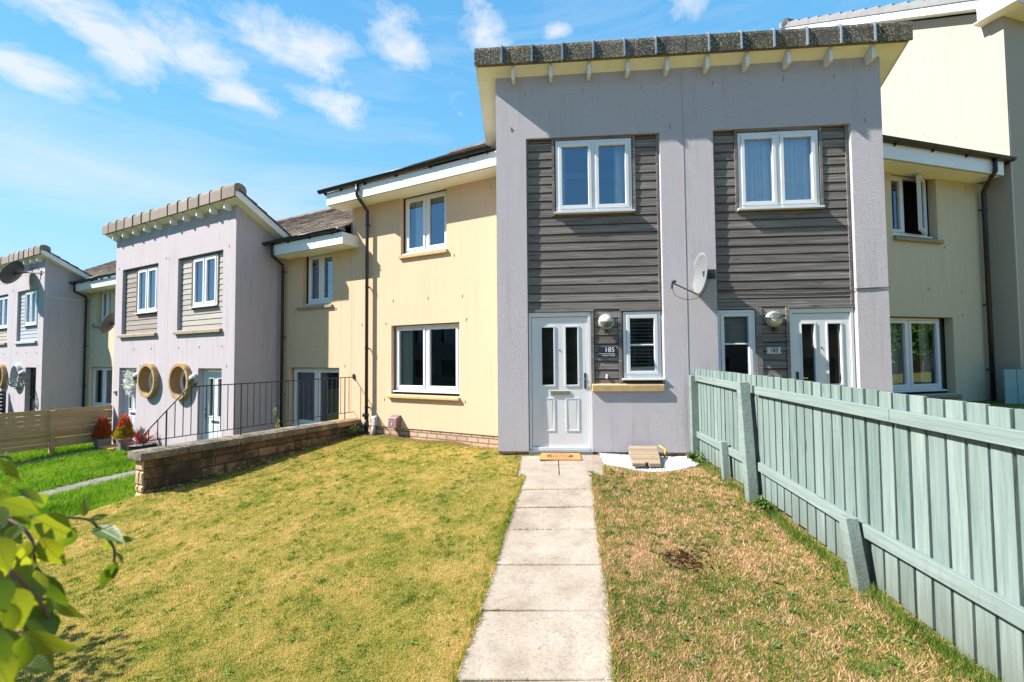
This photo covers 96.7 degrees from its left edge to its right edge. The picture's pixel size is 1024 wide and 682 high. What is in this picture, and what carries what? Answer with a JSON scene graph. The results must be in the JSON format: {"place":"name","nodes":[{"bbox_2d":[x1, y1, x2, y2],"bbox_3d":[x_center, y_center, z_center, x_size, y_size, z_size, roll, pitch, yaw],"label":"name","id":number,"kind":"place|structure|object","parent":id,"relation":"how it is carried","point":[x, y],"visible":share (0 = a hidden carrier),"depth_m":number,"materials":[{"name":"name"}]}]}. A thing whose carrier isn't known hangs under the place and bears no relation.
{"place":"outdoors","nodes":[
{"label":"outdoors","id":0,"kind":"place"},
{"bbox_2d":[15,448,107,466],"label":"path","id":1,"kind":"structure","parent":0,"point":[50,458],"depth_m":11.48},
{"bbox_2d":[91,415,113,447],"bbox_3d":[-11.255,2.467,12.520,0.587,0.901,0.551,-2,-2,28],"label":"potted conifer","id":2,"kind":"object","parent":1,"relation":"on","point":[102,428],"visible":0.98,"depth_m":12.43,"materials":[{"name":"red plant"}]},
{"bbox_2d":[97,444,116,449],"bbox_3d":[-10.785,2.873,12.293,0.740,0.045,0.400,-2,-2,28],"label":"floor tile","id":3,"kind":"object","parent":1,"relation":"on","point":[106,446],"visible":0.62,"depth_m":12.24,"materials":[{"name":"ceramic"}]},
{"bbox_2d":[19,469,136,498],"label":"path","id":4,"kind":"structure","parent":0,"point":[86,483],"depth_m":9.15,"materials":[{"name":"grey concrete"}]},
{"bbox_2d":[0,0,915,279],"label":"sky","id":5,"kind":"structure","parent":0,"point":[111,110],"materials":[{"name":"blue"}]},
{"bbox_2d":[0,398,1023,681],"bbox_3d":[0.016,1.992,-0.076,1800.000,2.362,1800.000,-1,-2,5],"label":"ground","id":6,"kind":"structure","parent":0,"point":[280,652],"depth_m":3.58,"materials":[{"name":"plant"}]},
{"bbox_2d":[0,391,5,423],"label":"slatted screen","id":7,"kind":"object","parent":6,"relation":"on","point":[3,402],"visible":0.69,"depth_m":16.71,"materials":[{"name":"grey paint"}]},
{"bbox_2d":[0,405,111,454],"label":"garden fence","id":8,"kind":"object","parent":6,"relation":"on","point":[52,426],"visible":0.89,"depth_m":11.73,"materials":[{"name":"brown wood"}]},
{"bbox_2d":[0,256,115,412],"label":"terraced house","id":9,"kind":"structure","parent":6,"relation":"on","point":[6,300],"depth_m":17.18,"materials":[{"name":"white paint"}]},
{"bbox_2d":[0,296,7,328],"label":"window","id":10,"kind":"structure","parent":9,"relation":"in","point":[3,300],"depth_m":17.49,"materials":[{"name":"white plastic"}]},
{"bbox_2d":[5,245,115,429],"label":"terraced house","id":11,"kind":"structure","parent":6,"relation":"on","point":[62,353],"depth_m":16.04,"materials":[{"name":"white paint"}]},
{"bbox_2d":[6,372,27,387],"bbox_3d":[-16.994,1.280,15.643,0.524,0.652,0.521,0,-2,-8],"label":"hanging ball","id":12,"kind":"object","parent":11,"relation":"attached to","point":[12,384],"visible":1,"depth_m":15.61,"materials":[{"name":"grey plant"}]},
{"bbox_2d":[0,261,41,284],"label":"satellite dish","id":13,"kind":"object","parent":11,"relation":"attached to","point":[12,272],"visible":1,"depth_m":15.66,"materials":[{"name":"grey metal"}]},
{"bbox_2d":[18,370,24,375],"bbox_3d":[-17.390,1.190,16.111,0.243,0.304,0.152,-2,-2,28],"label":"wall light","id":14,"kind":"object","parent":11,"relation":"attached to","point":[21,373],"visible":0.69,"depth_m":16.08,"materials":[{"name":"grey metal"}]},
{"bbox_2d":[24,290,36,325],"bbox_3d":[-17.106,-1.158,16.228,1.110,1.235,0.255,-2,-2,28],"label":"window","id":15,"kind":"structure","parent":11,"relation":"in","point":[31,297],"depth_m":16.20,"materials":[{"name":"white plastic"}]},
{"bbox_2d":[31,369,35,425],"bbox_3d":[-16.717,2.005,15.968,0.868,2.007,0.099,-2,-2,28],"label":"door","id":16,"kind":"structure","parent":11,"relation":"in","point":[33,390],"depth_m":16.12,"materials":[{"name":"grey paint"}]},
{"bbox_2d":[42,271,83,300],"bbox_3d":[-15.844,-1.927,16.060,0.312,0.924,1.068,-2,-2,28],"label":"cable","id":17,"kind":"object","parent":11,"relation":"attached to","point":[54,297],"visible":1,"depth_m":15.62,"materials":[{"name":"white plastic"}]},
{"bbox_2d":[90,367,111,405],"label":"window","id":18,"kind":"structure","parent":11,"relation":"in","point":[102,379],"depth_m":16.28,"materials":[{"name":"white plastic"}]},
{"bbox_2d":[101,290,110,321],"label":"window","id":19,"kind":"structure","parent":11,"relation":"in","point":[106,295],"depth_m":16.13,"materials":[{"name":"white plastic"}]},
{"bbox_2d":[0,433,135,531],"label":"long grass","id":20,"kind":"structure","parent":6,"relation":"on","point":[96,463],"depth_m":9.55,"materials":[{"name":"green plant"}]},
{"bbox_2d":[0,450,138,681],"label":"shrub","id":21,"kind":"object","parent":6,"relation":"on","point":[27,584],"visible":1,"depth_m":0.61,"materials":[{"name":"green plant"}]},
{"bbox_2d":[111,413,135,450],"bbox_3d":[-10.224,2.382,12.003,0.575,1.014,0.559,-2,-2,28],"label":"potted conifer","id":22,"kind":"object","parent":6,"relation":"on","point":[122,429],"visible":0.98,"depth_m":11.93,"materials":[{"name":"orange plant"}]},
{"bbox_2d":[118,427,158,450],"bbox_3d":[-9.405,2.493,11.491,0.991,0.720,1.028,-2,-2,28],"label":"potted cordyline","id":23,"kind":"object","parent":6,"relation":"on","point":[140,444],"visible":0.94,"depth_m":11.45,"materials":[{"name":"red plant"}]},
{"bbox_2d":[100,207,351,446],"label":"terraced house","id":24,"kind":"structure","parent":6,"relation":"on","point":[139,281],"depth_m":12.40,"materials":[{"name":"white paint"}]},
{"bbox_2d":[92,313,114,334],"bbox_3d":[-13.169,-0.572,14.941,0.946,0.720,0.662,-2,-2,28],"label":"satellite dish","id":25,"kind":"object","parent":24,"relation":"attached to","point":[107,323],"visible":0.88,"depth_m":14.88,"materials":[{"name":"grey metal"}]},
{"bbox_2d":[121,368,135,395],"bbox_3d":[-10.613,1.137,12.608,0.658,0.847,0.267,-2,-2,28],"label":"wreath","id":26,"kind":"object","parent":24,"relation":"attached to","point":[129,384],"visible":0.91,"depth_m":12.61,"materials":[{"name":"white plant"}]},
{"bbox_2d":[126,370,136,442],"bbox_3d":[-10.547,1.828,12.666,0.868,2.007,0.099,-2,-2,28],"label":"door","id":27,"kind":"structure","parent":24,"relation":"in","point":[130,400],"depth_m":12.70,"materials":[{"name":"white plastic"}]},
{"bbox_2d":[132,372,137,382],"bbox_3d":[-10.101,0.981,12.211,0.243,0.304,0.152,-2,-2,28],"label":"wall light","id":28,"kind":"object","parent":24,"relation":"attached to","point":[134,376],"visible":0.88,"depth_m":12.16,"materials":[{"name":"grey metal"}]},
{"bbox_2d":[134,266,157,313],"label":"window","id":29,"kind":"structure","parent":24,"relation":"in","point":[147,277],"depth_m":12.43,"materials":[{"name":"white plastic"}]},
{"bbox_2d":[127,418,359,495],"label":"garden wall","id":30,"kind":"structure","parent":6,"relation":"on","point":[158,467],"depth_m":7.39,"materials":[{"name":"stone"}]},
{"bbox_2d":[142,374,354,446],"bbox_3d":[-4.417,1.154,8.322,0.040,0.970,3.927,-2,-2,28],"label":"railing","id":31,"kind":"object","parent":30,"relation":"on","point":[298,419],"visible":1,"depth_m":7.93,"materials":[{"name":"black metal"}]},
{"bbox_2d":[159,183,357,444],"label":"terraced house","id":32,"kind":"structure","parent":6,"relation":"on","point":[256,293],"depth_m":10.85,"materials":[{"name":"white paint"}]},
{"bbox_2d":[188,373,197,385],"bbox_3d":[-7.668,0.931,10.909,0.243,0.304,0.152,-2,-2,28],"label":"wall light","id":33,"kind":"object","parent":32,"relation":"attached to","point":[193,378],"visible":1,"depth_m":10.88,"materials":[{"name":"grey metal"}]},
{"bbox_2d":[189,254,217,308],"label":"window","id":34,"kind":"structure","parent":32,"relation":"in","point":[204,268],"depth_m":11.13,"materials":[{"name":"white plastic"}]},
{"bbox_2d":[205,371,221,438],"bbox_3d":[-7.039,1.727,10.789,0.868,2.007,0.099,-2,-2,28],"label":"door","id":35,"kind":"structure","parent":32,"relation":"in","point":[212,377],"depth_m":10.85,"materials":[{"name":"white plastic"}]},
{"bbox_2d":[305,253,331,304],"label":"window","id":36,"kind":"structure","parent":32,"relation":"in","point":[319,267],"depth_m":10.91,"materials":[{"name":"white plastic"}]},
{"bbox_2d":[290,362,351,425],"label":"window","id":37,"kind":"structure","parent":32,"relation":"in","point":[306,386],"depth_m":11.10,"materials":[{"name":"white plastic"}]},
{"bbox_2d":[65,460,494,681],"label":"weeds","id":38,"kind":"object","parent":6,"relation":"on","point":[226,671],"visible":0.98,"depth_m":3.63,"materials":[{"name":"green plant"}]},
{"bbox_2d":[345,425,359,436],"bbox_3d":[-3.355,1.914,9.591,0.278,0.269,0.349,0,-2,-1],"label":"weed","id":39,"kind":"object","parent":6,"relation":"on","point":[353,433],"visible":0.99,"depth_m":9.58,"materials":[{"name":"green plant"}]},
{"bbox_2d":[317,35,690,456],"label":"terraced house","id":40,"kind":"structure","parent":6,"relation":"on","point":[518,252],"depth_m":7.12,"materials":[{"name":"white paint"}]},
{"bbox_2d":[370,415,377,435],"bbox_3d":[-2.937,1.815,9.658,0.124,0.464,0.132,-2,-2,28],"label":"cable box","id":41,"kind":"object","parent":40,"relation":"attached to","point":[374,421],"visible":0.89,"depth_m":9.63,"materials":[{"name":"grey plastic"}]},
{"bbox_2d":[388,415,400,428],"bbox_3d":[-2.427,1.672,9.373,0.230,0.281,0.160,-2,-2,28],"label":"meter box","id":42,"kind":"object","parent":40,"relation":"attached to","point":[394,421],"visible":1,"depth_m":9.32,"materials":[{"name":"pink plastic"}]},
{"bbox_2d":[402,189,446,254],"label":"window","id":43,"kind":"structure","parent":40,"relation":"in","point":[425,215],"depth_m":9.62,"materials":[{"name":"white plastic"}]},
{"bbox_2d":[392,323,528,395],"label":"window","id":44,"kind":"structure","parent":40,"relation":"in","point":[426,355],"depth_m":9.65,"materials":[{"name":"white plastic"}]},
{"bbox_2d":[532,317,588,446],"bbox_3d":[0.743,0.626,7.032,0.858,1.992,0.099,-1,-2,5],"label":"door","id":45,"kind":"structure","parent":40,"relation":"in","point":[559,344],"depth_m":7.04,"materials":[{"name":"white plastic"}]},
{"bbox_2d":[536,135,647,214],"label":"window","id":46,"kind":"structure","parent":40,"relation":"in","point":[593,194],"depth_m":7.22,"materials":[{"name":"white plastic"}]},
{"bbox_2d":[598,314,613,333],"bbox_3d":[1.441,-0.268,6.926,0.243,0.304,0.152,-1,-2,5],"label":"wall light","id":47,"kind":"object","parent":40,"relation":"attached to","point":[606,322],"visible":1,"depth_m":6.91,"materials":[{"name":"white glass"}]},
{"bbox_2d":[597,346,616,356],"bbox_3d":[1.454,0.166,6.971,0.289,0.161,0.016,-1,-2,5],"label":"house sign","id":48,"kind":"object","parent":40,"relation":"attached to","point":[606,351],"visible":1,"depth_m":6.96,"materials":[{"name":"grey"}]},
{"bbox_2d":[622,311,664,383],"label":"window","id":49,"kind":"structure","parent":40,"relation":"in","point":[642,349],"depth_m":6.98,"materials":[{"name":"white plastic"}]},
{"bbox_2d":[659,544,712,571],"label":"fallen leaves","id":50,"kind":"object","parent":6,"relation":"on","point":[685,554],"visible":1,"depth_m":3.60,"materials":[{"name":"brown plant"}]},
{"bbox_2d":[685,446,704,462],"bbox_3d":[2.601,1.617,6.354,0.305,0.260,0.310,1,-3,-33],"label":"weed","id":51,"kind":"object","parent":6,"relation":"on","point":[693,457],"visible":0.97,"depth_m":6.38,"materials":[{"name":"green plant"}]},
{"bbox_2d":[470,461,1001,681],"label":"dry grass","id":52,"kind":"structure","parent":6,"relation":"on","point":[603,544],"depth_m":3.10,"materials":[{"name":"beige plant"}]},
{"bbox_2d":[588,469,919,673],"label":"weeds","id":53,"kind":"object","parent":52,"relation":"on","point":[760,622],"visible":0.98,"depth_m":3.08,"materials":[{"name":"green plant"}]},
{"bbox_2d":[618,474,935,671],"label":"fallen leaves","id":54,"kind":"object","parent":52,"relation":"on","point":[719,570],"visible":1,"depth_m":3.17,"materials":[{"name":"brown plant"}]},
{"bbox_2d":[695,460,1014,681],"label":"grass","id":55,"kind":"structure","parent":52,"relation":"on","point":[944,647],"depth_m":2.79,"materials":[{"name":"green plant"}]},
{"bbox_2d":[752,495,776,510],"bbox_3d":[2.461,1.601,4.450,0.202,0.195,0.241,-1,-2,5],"label":"weed","id":56,"kind":"object","parent":6,"relation":"on","point":[760,502],"visible":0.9,"depth_m":4.44,"materials":[{"name":"green plant"}]},
{"bbox_2d":[682,21,1016,401],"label":"terraced house","id":57,"kind":"structure","parent":6,"relation":"on","point":[836,215],"depth_m":6.88,"materials":[{"name":"white paint"}]},
{"bbox_2d":[671,252,715,299],"bbox_3d":[2.688,-0.947,6.752,0.505,0.694,0.603,-2,-3,35],"label":"satellite dish","id":58,"kind":"object","parent":57,"relation":"attached to","point":[702,272],"visible":1,"depth_m":6.72,"materials":[{"name":"grey paint"}]},
{"bbox_2d":[717,309,755,374],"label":"window","id":59,"kind":"structure","parent":57,"relation":"in","point":[736,327],"depth_m":6.93,"materials":[{"name":"white plastic"}]},
{"bbox_2d":[765,311,782,330],"bbox_3d":[3.896,-0.295,6.731,0.243,0.304,0.152,-1,-2,5],"label":"wall light","id":60,"kind":"object","parent":57,"relation":"attached to","point":[773,319],"visible":1,"depth_m":6.72,"materials":[{"name":"white glass"}]},
{"bbox_2d":[767,347,780,353],"bbox_3d":[3.900,0.143,6.776,0.202,0.096,0.016,-1,-2,5],"label":"house sign","id":61,"kind":"object","parent":57,"relation":"attached to","point":[773,350],"visible":1,"depth_m":6.77,"materials":[{"name":"white plastic"}]},
{"bbox_2d":[722,126,834,211],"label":"window","id":62,"kind":"structure","parent":57,"relation":"in","point":[779,170],"depth_m":6.94,"materials":[{"name":"white plastic"}]},
{"bbox_2d":[792,313,850,386],"bbox_3d":[4.596,0.583,6.725,0.802,1.992,0.099,-1,-2,5],"label":"door","id":63,"kind":"structure","parent":57,"relation":"in","point":[821,341],"depth_m":6.76,"materials":[{"name":"white plastic"}]},
{"bbox_2d":[891,174,932,238],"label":"window","id":64,"kind":"structure","parent":57,"relation":"in","point":[910,216],"depth_m":8.62,"materials":[{"name":"white plastic"}]},
{"bbox_2d":[890,317,946,393],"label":"window","id":65,"kind":"structure","parent":57,"relation":"in","point":[918,353],"depth_m":8.63,"materials":[{"name":"white plastic"}]},
{"bbox_2d":[688,369,1023,681],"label":"garden fence","id":66,"kind":"object","parent":6,"relation":"on","point":[914,504],"visible":0.94,"depth_m":2.82,"materials":[{"name":"green paint"}]},
{"bbox_2d":[779,0,1023,400],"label":"terraced house","id":67,"kind":"structure","parent":6,"relation":"on","point":[955,77],"depth_m":9.00,"materials":[{"name":"white paint"}]},
{"bbox_2d":[1002,369,1023,403],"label":"garden fence","id":68,"kind":"object","parent":6,"relation":"on","point":[1013,383],"visible":0.42,"depth_m":8.27,"materials":[{"name":"green paint"}]},
{"bbox_2d":[456,455,613,681],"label":"path","id":69,"kind":"structure","parent":0,"point":[554,629],"depth_m":3.30,"materials":[{"name":"concrete"}]},
{"bbox_2d":[539,453,581,460],"bbox_3d":[0.705,1.698,6.686,0.605,0.032,0.360,-1,-2,5],"label":"doormat","id":70,"kind":"object","parent":69,"relation":"on","point":[563,456],"visible":1,"depth_m":6.65,"materials":[{"name":"brown"}]},
{"bbox_2d":[599,453,697,471],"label":"gravel","id":71,"kind":"structure","parent":0,"point":[666,461],"depth_m":6.30,"materials":[{"name":"white gravel"}]},
{"bbox_2d":[629,446,661,467],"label":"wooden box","id":72,"kind":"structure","parent":71,"relation":"on","point":[643,456],"depth_m":6.30,"materials":[{"name":"brown wood"}]}
]}

